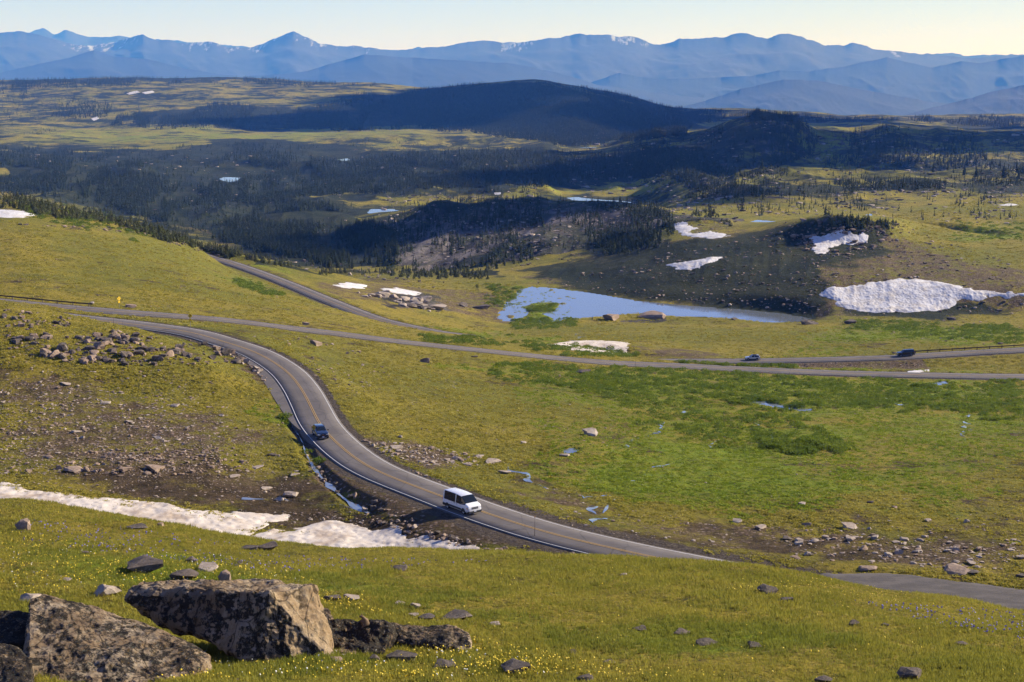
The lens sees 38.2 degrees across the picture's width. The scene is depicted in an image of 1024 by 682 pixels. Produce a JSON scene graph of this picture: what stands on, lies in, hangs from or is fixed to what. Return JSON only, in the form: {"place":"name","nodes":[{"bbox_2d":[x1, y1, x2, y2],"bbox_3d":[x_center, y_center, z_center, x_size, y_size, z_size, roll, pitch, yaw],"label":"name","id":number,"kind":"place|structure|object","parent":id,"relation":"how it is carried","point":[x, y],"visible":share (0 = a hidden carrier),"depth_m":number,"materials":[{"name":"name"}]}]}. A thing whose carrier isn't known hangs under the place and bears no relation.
{"place":"outdoors","nodes":[
{"label":"outdoors","id":0,"kind":"place"},
{"bbox_2d":[219,177,237,181],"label":"pond","id":1,"kind":"structure","parent":0,"point":[227,178],"depth_m":2180.07,"materials":[{"name":"blue liquid"}]},
{"bbox_2d":[291,425,369,512],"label":"stream","id":2,"kind":"structure","parent":0,"point":[333,488],"depth_m":195.22,"materials":[{"name":"blue liquid"}]},
{"bbox_2d":[208,254,461,334],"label":"road","id":3,"kind":"structure","parent":0,"point":[305,291],"depth_m":576.58,"materials":[{"name":"asphalt"}]},
{"bbox_2d":[0,50,713,107],"bbox_3d":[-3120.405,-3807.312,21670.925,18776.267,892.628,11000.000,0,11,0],"label":"mountain range","id":4,"kind":"structure","parent":0,"point":[416,72],"depth_m":21039.25,"materials":[{"name":"stone"}]},
{"bbox_2d":[367,209,398,213],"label":"lake","id":5,"kind":"structure","parent":0,"point":[376,210],"depth_m":1619.28,"materials":[{"name":"blue liquid"}]},
{"bbox_2d":[66,313,736,562],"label":"road","id":6,"kind":"structure","parent":0,"point":[337,432],"depth_m":202.31,"materials":[{"name":"asphalt"}]},
{"bbox_2d":[311,424,328,438],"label":"blue suv","id":7,"kind":"object","parent":6,"relation":"on","point":[319,431],"visible":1,"depth_m":219.95,"materials":[{"name":"blue paint"}]},
{"bbox_2d":[139,328,584,552],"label":"road edge line","id":8,"kind":"object","parent":6,"relation":"on","point":[366,478],"visible":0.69,"depth_m":200.10,"materials":[{"name":"white paint"}]},
{"bbox_2d":[103,320,654,556],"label":"road centre line","id":9,"kind":"object","parent":6,"relation":"on","point":[380,471],"visible":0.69,"depth_m":208.76,"materials":[{"name":"yellow paint"}]},
{"bbox_2d":[74,314,717,559],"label":"road edge line","id":10,"kind":"object","parent":6,"relation":"on","point":[413,474],"visible":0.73,"depth_m":204.28,"materials":[{"name":"white paint"}]},
{"bbox_2d":[443,487,481,513],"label":"passenger van","id":11,"kind":"object","parent":6,"relation":"on","point":[464,501],"visible":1,"depth_m":177.10,"materials":[{"name":"white paint"}]},
{"bbox_2d":[0,77,1023,681],"bbox_3d":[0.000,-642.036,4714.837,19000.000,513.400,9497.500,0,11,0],"label":"ground","id":12,"kind":"structure","parent":0,"point":[84,133],"depth_m":429.20,"materials":[{"name":"plant"}]},
{"bbox_2d":[0,610,27,650],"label":"boulder","id":13,"kind":"object","parent":12,"relation":"on","point":[12,627],"visible":0.44,"depth_m":50.16,"materials":[{"name":"stone"}]},
{"bbox_2d":[0,209,33,217],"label":"snow patch","id":14,"kind":"object","parent":12,"relation":"on","point":[12,214],"visible":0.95,"depth_m":599.79,"materials":[{"name":"snow"}]},
{"bbox_2d":[0,643,34,681],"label":"boulder","id":15,"kind":"object","parent":12,"relation":"on","point":[16,665],"visible":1,"depth_m":46.02,"materials":[{"name":"stone"}]},
{"bbox_2d":[14,518,30,530],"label":"boulder","id":16,"kind":"object","parent":12,"relation":"on","point":[23,524],"visible":0.87,"depth_m":88.25,"materials":[{"name":"grey stone"}]},
{"bbox_2d":[19,593,42,601],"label":"boulder","id":17,"kind":"object","parent":12,"relation":"on","point":[26,596],"visible":0.58,"depth_m":65.41,"materials":[{"name":"stone"}]},
{"bbox_2d":[0,295,92,306],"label":"guardrail","id":18,"kind":"object","parent":12,"relation":"on","point":[42,299],"visible":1,"depth_m":353.48,"materials":[{"name":"grey metal"}]},
{"bbox_2d":[56,344,67,351],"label":"boulder","id":19,"kind":"object","parent":12,"relation":"on","point":[62,347],"visible":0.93,"depth_m":253.97,"materials":[{"name":"stone"}]},
{"bbox_2d":[63,466,82,472],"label":"boulder","id":20,"kind":"object","parent":12,"relation":"on","point":[72,469],"visible":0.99,"depth_m":197.29,"materials":[{"name":"grey stone"}]},
{"bbox_2d":[93,341,104,349],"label":"boulder","id":21,"kind":"object","parent":12,"relation":"on","point":[100,345],"visible":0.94,"depth_m":257.21,"materials":[{"name":"grey stone"}]},
{"bbox_2d":[95,584,121,596],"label":"boulder","id":22,"kind":"object","parent":12,"relation":"on","point":[103,590],"visible":0.94,"depth_m":65.59,"materials":[{"name":"stone"}]},
{"bbox_2d":[23,594,211,681],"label":"boulder","id":23,"kind":"object","parent":12,"relation":"on","point":[68,641],"visible":0.91,"depth_m":48.85,"materials":[{"name":"stone"}]},
{"bbox_2d":[126,523,147,527],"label":"boulder","id":24,"kind":"object","parent":12,"relation":"on","point":[140,525],"visible":1,"depth_m":91.36,"materials":[{"name":"stone"}]},
{"bbox_2d":[0,482,289,535],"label":"snow patch","id":25,"kind":"object","parent":12,"relation":"on","point":[166,512],"visible":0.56,"depth_m":181.46,"materials":[{"name":"snow"}]},
{"bbox_2d":[127,554,163,572],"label":"boulder","id":26,"kind":"object","parent":12,"relation":"on","point":[144,563],"visible":0.96,"depth_m":72.90,"materials":[{"name":"stone"}]},
{"bbox_2d":[145,464,164,470],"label":"boulder","id":27,"kind":"object","parent":12,"relation":"on","point":[153,467],"visible":1,"depth_m":199.43,"materials":[{"name":"grey stone"}]},
{"bbox_2d":[152,355,163,360],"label":"boulder","id":28,"kind":"object","parent":12,"relation":"on","point":[157,358],"visible":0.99,"depth_m":255.07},
{"bbox_2d":[169,568,198,579],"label":"boulder","id":29,"kind":"object","parent":12,"relation":"on","point":[187,573],"visible":0.88,"depth_m":70.56,"materials":[{"name":"stone"}]},
{"bbox_2d":[198,562,218,571],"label":"boulder","id":30,"kind":"object","parent":12,"relation":"on","point":[210,566],"visible":0.89,"depth_m":74.44,"materials":[{"name":"stone"}]},
{"bbox_2d":[218,570,230,580],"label":"boulder","id":31,"kind":"object","parent":12,"relation":"on","point":[225,575],"visible":0.7,"depth_m":70.28,"materials":[{"name":"grey stone"}]},
{"bbox_2d":[219,348,230,355],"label":"boulder","id":32,"kind":"object","parent":12,"relation":"on","point":[225,351],"visible":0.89,"depth_m":280.57,"materials":[{"name":"stone"}]},
{"bbox_2d":[124,578,333,663],"bbox_3d":[-10.107,10.241,53.044,7.841,3.610,4.253,0,11,0],"label":"boulder","id":33,"kind":"object","parent":12,"relation":"on","point":[254,619],"visible":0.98,"depth_m":52.12,"materials":[{"name":"stone"}]},
{"bbox_2d":[241,545,257,549],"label":"boulder","id":34,"kind":"object","parent":12,"relation":"on","point":[254,547],"visible":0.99,"depth_m":84.90,"materials":[{"name":"stone"}]},
{"bbox_2d":[258,541,277,549],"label":"boulder","id":35,"kind":"object","parent":12,"relation":"on","point":[270,545],"visible":0.89,"depth_m":85.73,"materials":[{"name":"stone"}]},
{"bbox_2d":[236,353,300,431],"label":"paved shoulder","id":36,"kind":"object","parent":12,"relation":"on","point":[276,392],"visible":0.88,"depth_m":249.61},
{"bbox_2d":[2,545,543,677],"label":"white flowers","id":37,"kind":"object","parent":12,"relation":"on","point":[306,662],"visible":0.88,"depth_m":52.14,"materials":[{"name":"white plant"}]},
{"bbox_2d":[282,491,298,496],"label":"boulder","id":38,"kind":"object","parent":12,"relation":"on","point":[289,494],"visible":1,"depth_m":192.44,"materials":[{"name":"stone"}]},
{"bbox_2d":[242,497,362,511],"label":"trickle","id":39,"kind":"object","parent":12,"relation":"on","point":[247,498],"visible":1,"depth_m":189.49,"materials":[{"name":"blue liquid"}]},
{"bbox_2d":[310,340,321,346],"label":"boulder","id":40,"kind":"object","parent":12,"relation":"on","point":[316,343],"visible":1,"depth_m":332.74,"materials":[{"name":"brown stone"}]},
{"bbox_2d":[324,608,333,619],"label":"boulder","id":41,"kind":"object","parent":12,"relation":"on","point":[327,614],"visible":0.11,"depth_m":55.53,"materials":[{"name":"stone"}]},
{"bbox_2d":[323,594,340,600],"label":"boulder","id":42,"kind":"object","parent":12,"relation":"on","point":[327,598],"visible":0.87,"depth_m":65.11,"materials":[{"name":"stone"}]},
{"bbox_2d":[335,646,355,654],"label":"boulder","id":43,"kind":"object","parent":12,"relation":"on","point":[345,648],"visible":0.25,"depth_m":53.03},
{"bbox_2d":[334,282,366,288],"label":"snow patch","id":44,"kind":"object","parent":12,"relation":"on","point":[350,285],"visible":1,"depth_m":661.82,"materials":[{"name":"snow"}]},
{"bbox_2d":[343,594,359,600],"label":"boulder","id":45,"kind":"object","parent":12,"relation":"on","point":[352,596],"visible":0.93,"depth_m":64.72,"materials":[{"name":"stone"}]},
{"bbox_2d":[328,619,397,653],"bbox_3d":[-5.586,11.129,54.008,2.805,1.534,2.247,0,11,0],"label":"boulder","id":46,"kind":"object","parent":12,"relation":"on","point":[372,637],"visible":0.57,"depth_m":54.02,"materials":[{"name":"stone"}]},
{"bbox_2d":[359,614,369,627],"bbox_3d":[-5.379,10.252,54.333,0.483,0.496,0.266,-4,12,-20],"label":"marmot","id":47,"kind":"object","parent":46,"relation":"on","point":[364,621],"visible":1,"depth_m":54.23,"materials":[{"name":"brown fur"}]},
{"bbox_2d":[250,520,480,549],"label":"snow patch","id":48,"kind":"object","parent":12,"relation":"on","point":[334,533],"visible":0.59,"depth_m":173.29,"materials":[{"name":"snow"}]},
{"bbox_2d":[393,565,407,570],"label":"boulder","id":49,"kind":"object","parent":12,"relation":"on","point":[404,567],"visible":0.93,"depth_m":76.67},
{"bbox_2d":[386,650,416,660],"bbox_3d":[-3.892,11.134,52.198,1.153,0.313,0.802,2,9,3],"label":"boulder","id":50,"kind":"object","parent":12,"relation":"on","point":[395,655],"visible":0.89,"depth_m":51.91,"materials":[{"name":"stone"}]},
{"bbox_2d":[383,287,420,295],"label":"snow patch","id":51,"kind":"object","parent":12,"relation":"on","point":[403,291],"visible":0.98,"depth_m":683.24,"materials":[{"name":"snow"}]},
{"bbox_2d":[418,613,434,618],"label":"boulder","id":52,"kind":"object","parent":12,"relation":"on","point":[428,615],"visible":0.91,"depth_m":61.06,"materials":[{"name":"stone"}]},
{"bbox_2d":[422,296,431,303],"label":"boulder","id":53,"kind":"object","parent":12,"relation":"on","point":[427,299],"visible":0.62,"depth_m":652.32,"materials":[{"name":"stone"}]},
{"bbox_2d":[389,622,471,651],"bbox_3d":[-3.236,11.039,54.840,4.070,0.987,1.586,4,11,18],"label":"boulder","id":54,"kind":"object","parent":12,"relation":"on","point":[446,635],"visible":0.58,"depth_m":54.39,"materials":[{"name":"stone"}]},
{"bbox_2d":[0,535,865,680],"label":"grass","id":55,"kind":"structure","parent":12,"relation":"on","point":[772,628],"depth_m":59.11,"materials":[{"name":"plant"}]},
{"bbox_2d":[430,304,446,310],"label":"boulder","id":56,"kind":"object","parent":12,"relation":"on","point":[441,307],"visible":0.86,"depth_m":638.99,"materials":[{"name":"stone"}]},
{"bbox_2d":[433,658,455,668],"bbox_3d":[-2.288,11.066,50.532,0.788,0.243,0.698,0,11,1],"label":"boulder","id":57,"kind":"object","parent":12,"relation":"on","point":[445,662],"visible":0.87,"depth_m":50.42,"materials":[{"name":"stone"}]},
{"bbox_2d":[0,190,896,278],"bbox_3d":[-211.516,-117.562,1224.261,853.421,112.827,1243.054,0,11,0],"label":"dwarf conifers","id":58,"kind":"object","parent":12,"relation":"on","point":[177,236],"visible":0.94,"depth_m":706.17,"materials":[{"name":"plant"}]},
{"bbox_2d":[442,609,472,619],"bbox_3d":[-2.242,11.436,61.654,1.299,0.309,1.364,-5,11,7],"label":"boulder","id":59,"kind":"object","parent":12,"relation":"on","point":[455,614],"visible":0.92,"depth_m":61.40,"materials":[{"name":"stone"}]},
{"bbox_2d":[473,304,490,309],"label":"boulder","id":60,"kind":"object","parent":12,"relation":"on","point":[484,306],"visible":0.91,"depth_m":683.38,"materials":[{"name":"stone"}]},
{"bbox_2d":[485,458,500,463],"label":"boulder","id":61,"kind":"object","parent":12,"relation":"on","point":[492,460],"visible":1,"depth_m":212.50,"materials":[{"name":"stone"}]},
{"bbox_2d":[0,512,1016,678],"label":"yellow flowers","id":62,"kind":"object","parent":12,"relation":"on","point":[404,670],"visible":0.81,"depth_m":53.12,"materials":[{"name":"yellow plant"}]},
{"bbox_2d":[0,110,1023,269],"bbox_3d":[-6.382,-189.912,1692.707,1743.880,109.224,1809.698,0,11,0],"label":"forest","id":63,"kind":"object","parent":12,"relation":"on","point":[139,187],"visible":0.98,"depth_m":1846.60,"materials":[{"name":"plant"}]},
{"bbox_2d":[0,75,1023,162],"bbox_3d":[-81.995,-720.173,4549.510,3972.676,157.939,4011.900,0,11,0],"label":"forest","id":64,"kind":"object","parent":12,"relation":"on","point":[420,111],"visible":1,"depth_m":4272.01,"materials":[{"name":"plant"}]},
{"bbox_2d":[0,220,1023,568],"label":"scattered stones","id":65,"kind":"object","parent":12,"relation":"on","point":[192,470],"visible":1,"depth_m":215.68,"materials":[{"name":"grey stone"}]},
{"bbox_2d":[0,120,1023,679],"bbox_3d":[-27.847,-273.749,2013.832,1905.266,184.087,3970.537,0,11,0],"label":"scattered stones","id":66,"kind":"object","parent":12,"relation":"on","point":[398,299],"visible":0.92,"depth_m":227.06,"materials":[{"name":"stone"}]},
{"bbox_2d":[501,658,530,673],"bbox_3d":[0.055,11.030,50.019,0.920,0.431,1.014,-4,11,-19],"label":"boulder","id":67,"kind":"object","parent":12,"relation":"on","point":[512,664],"visible":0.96,"depth_m":49.74,"materials":[{"name":"stone"}]},
{"bbox_2d":[10,200,1023,462],"bbox_3d":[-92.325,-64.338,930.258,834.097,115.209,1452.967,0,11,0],"label":"willow scrub","id":68,"kind":"object","parent":12,"relation":"on","point":[806,444],"visible":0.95,"depth_m":344.80,"materials":[{"name":"green plant"}]},
{"bbox_2d":[21,519,1023,638],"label":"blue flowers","id":69,"kind":"object","parent":12,"relation":"on","point":[486,560],"visible":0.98,"depth_m":77.84,"materials":[{"name":"blue plant"}]},
{"bbox_2d":[508,459,545,487],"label":"trickle","id":70,"kind":"object","parent":12,"relation":"on","point":[527,479],"visible":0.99,"depth_m":203.21,"materials":[{"name":"blue liquid"}]},
{"bbox_2d":[576,673,593,681],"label":"boulder","id":71,"kind":"object","parent":12,"relation":"on","point":[588,676],"visible":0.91,"depth_m":48.45,"materials":[{"name":"stone"}]},
{"bbox_2d":[551,340,628,352],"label":"snow patch","id":72,"kind":"object","parent":12,"relation":"on","point":[605,344],"visible":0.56,"depth_m":475.02,"materials":[{"name":"snow"}]},
{"bbox_2d":[582,427,597,435],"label":"boulder","id":73,"kind":"object","parent":12,"relation":"on","point":[591,431],"visible":0.93,"depth_m":243.55,"materials":[{"name":"stone"}]},
{"bbox_2d":[586,501,606,531],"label":"trickle","id":74,"kind":"object","parent":12,"relation":"on","point":[591,510],"visible":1,"depth_m":180.85,"materials":[{"name":"blue liquid"}]},
{"bbox_2d":[603,314,618,320],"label":"boulder","id":75,"kind":"object","parent":12,"relation":"on","point":[613,317],"visible":1,"depth_m":659.58,"materials":[{"name":"grey stone"}]},
{"bbox_2d":[215,223,1023,543],"bbox_3d":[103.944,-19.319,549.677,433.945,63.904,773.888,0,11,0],"label":"tussocks","id":76,"kind":"object","parent":12,"relation":"on","point":[965,447],"visible":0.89,"depth_m":232.29,"materials":[{"name":"plant"}]},
{"bbox_2d":[638,311,665,318],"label":"boulder","id":77,"kind":"object","parent":12,"relation":"on","point":[654,314],"visible":1,"depth_m":666.12,"materials":[{"name":"grey stone"}]},
{"bbox_2d":[618,407,685,448],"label":"trickle","id":78,"kind":"object","parent":12,"relation":"on","point":[652,433],"visible":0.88,"depth_m":253.40,"materials":[{"name":"blue liquid"}]},
{"bbox_2d":[674,628,689,634],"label":"boulder","id":79,"kind":"object","parent":12,"relation":"on","point":[678,631],"visible":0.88,"depth_m":58.62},
{"bbox_2d":[666,257,721,270],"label":"snow patch","id":80,"kind":"object","parent":12,"relation":"on","point":[691,265],"visible":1,"depth_m":757.68,"materials":[{"name":"snow"}]},
{"bbox_2d":[674,222,730,238],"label":"snow patch","id":81,"kind":"object","parent":12,"relation":"on","point":[684,228],"visible":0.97,"depth_m":848.69,"materials":[{"name":"snow"}]},
{"bbox_2d":[696,638,717,645],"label":"boulder","id":82,"kind":"object","parent":12,"relation":"on","point":[703,641],"visible":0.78,"depth_m":56.02,"materials":[{"name":"stone"}]},
{"bbox_2d":[747,641,761,647],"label":"boulder","id":83,"kind":"object","parent":12,"relation":"on","point":[754,643],"visible":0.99,"depth_m":54.71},
{"bbox_2d":[757,583,777,593],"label":"boulder","id":84,"kind":"object","parent":12,"relation":"on","point":[763,587],"visible":0.81,"depth_m":70.05,"materials":[{"name":"stone"}]},
{"bbox_2d":[801,319,817,324],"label":"boulder","id":85,"kind":"object","parent":12,"relation":"on","point":[807,322],"visible":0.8,"depth_m":618.62,"materials":[{"name":"stone"}]},
{"bbox_2d":[814,675,832,681],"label":"boulder","id":86,"kind":"object","parent":12,"relation":"on","point":[823,678],"visible":0.99,"depth_m":48.15,"materials":[{"name":"stone"}]},
{"bbox_2d":[809,227,868,253],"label":"snow patch","id":87,"kind":"object","parent":12,"relation":"on","point":[823,243],"visible":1,"depth_m":787.28,"materials":[{"name":"snow"}]},
{"bbox_2d":[841,522,857,528],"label":"boulder","id":88,"kind":"object","parent":12,"relation":"on","point":[849,525],"visible":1,"depth_m":171.34,"materials":[{"name":"stone"}]},
{"bbox_2d":[858,565,876,570],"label":"boulder","id":89,"kind":"object","parent":12,"relation":"on","point":[866,567],"visible":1,"depth_m":153.85,"materials":[{"name":"grey stone"}]},
{"bbox_2d":[896,666,921,679],"bbox_3d":[12.856,10.848,47.985,0.739,0.447,0.678,6,12,29],"label":"boulder","id":90,"kind":"object","parent":12,"relation":"on","point":[910,672],"visible":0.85,"depth_m":47.83,"materials":[{"name":"stone"}]},
{"bbox_2d":[819,278,1023,312],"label":"snow patch","id":91,"kind":"object","parent":12,"relation":"on","point":[906,296],"visible":1,"depth_m":675.02,"materials":[{"name":"snow"}]},
{"bbox_2d":[820,573,1023,608],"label":"road","id":92,"kind":"structure","parent":12,"relation":"on","point":[1009,598],"depth_m":148.79,"materials":[{"name":"asphalt"}]},
{"bbox_2d":[944,563,970,574],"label":"boulder","id":93,"kind":"object","parent":12,"relation":"on","point":[953,568],"visible":1,"depth_m":153.03,"materials":[{"name":"grey stone"}]},
{"bbox_2d":[915,344,1023,352],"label":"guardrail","id":94,"kind":"object","parent":12,"relation":"on","point":[964,348],"visible":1,"depth_m":450.69,"materials":[{"name":"grey metal"}]},
{"bbox_2d":[0,31,1023,82],"bbox_3d":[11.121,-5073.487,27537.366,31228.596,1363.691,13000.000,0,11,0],"label":"mountain range","id":95,"kind":"structure","parent":0,"point":[588,58],"depth_m":26487.23,"materials":[{"name":"stone"}]},
{"bbox_2d":[0,299,1023,379],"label":"road","id":96,"kind":"structure","parent":0,"point":[629,363],"depth_m":393.88,"materials":[{"name":"asphalt"}]},
{"bbox_2d":[53,306,1017,376],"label":"road centre line","id":97,"kind":"object","parent":96,"relation":"on","point":[566,358],"visible":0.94,"depth_m":401.73,"materials":[{"name":"yellow paint"}]},
{"bbox_2d":[0,0,1023,55],"label":"sky","id":98,"kind":"structure","parent":0,"point":[963,27],"materials":[{"name":"white"}]},
{"bbox_2d":[30,28,1013,57],"bbox_3d":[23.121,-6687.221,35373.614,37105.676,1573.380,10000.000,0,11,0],"label":"mountain range","id":99,"kind":"structure","parent":0,"point":[70,37],"depth_m":35219.81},
{"bbox_2d":[563,448,577,452],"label":"pond","id":100,"kind":"structure","parent":0,"point":[569,450],"depth_m":224.44,"materials":[{"name":"blue liquid"}]},
{"bbox_2d":[568,197,635,202],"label":"lake","id":101,"kind":"structure","parent":0,"point":[579,198],"depth_m":1751.26,"materials":[{"name":"blue liquid"}]},
{"bbox_2d":[497,286,810,321],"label":"pond","id":102,"kind":"structure","parent":0,"point":[583,304],"depth_m":691.10,"materials":[{"name":"blue liquid"}]},
{"bbox_2d":[751,401,811,410],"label":"pond","id":103,"kind":"structure","parent":0,"point":[772,404],"depth_m":308.20,"materials":[{"name":"blue liquid"}]},
{"bbox_2d":[591,55,1023,102],"bbox_3d":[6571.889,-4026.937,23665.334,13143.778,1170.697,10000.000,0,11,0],"label":"mountain range","id":104,"kind":"structure","parent":0,"point":[956,81],"depth_m":23110.88,"materials":[{"name":"stone"}]},
{"bbox_2d":[680,79,948,115],"bbox_3d":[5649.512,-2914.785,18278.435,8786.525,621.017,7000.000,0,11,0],"label":"mountain range","id":105,"kind":"structure","parent":0,"point":[807,96],"depth_m":17713.21,"materials":[{"name":"stone"}]},
{"bbox_2d":[663,347,1023,363],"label":"road","id":106,"kind":"structure","parent":0,"point":[878,358],"depth_m":446.93,"materials":[{"name":"asphalt"}]},
{"bbox_2d":[745,354,759,359],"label":"silver wagon","id":107,"kind":"object","parent":106,"relation":"on","point":[754,357],"visible":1,"depth_m":449.02,"materials":[{"name":"grey paint"}]},
{"bbox_2d":[896,349,914,356],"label":"black suv","id":108,"kind":"object","parent":106,"relation":"on","point":[910,352],"visible":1,"depth_m":446.00,"materials":[{"name":"black paint"}]},
{"bbox_2d":[903,85,1023,115],"bbox_3d":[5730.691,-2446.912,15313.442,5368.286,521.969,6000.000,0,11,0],"label":"mountain range","id":109,"kind":"structure","parent":0,"point":[1007,101],"depth_m":14861.13,"materials":[{"name":"stone"}]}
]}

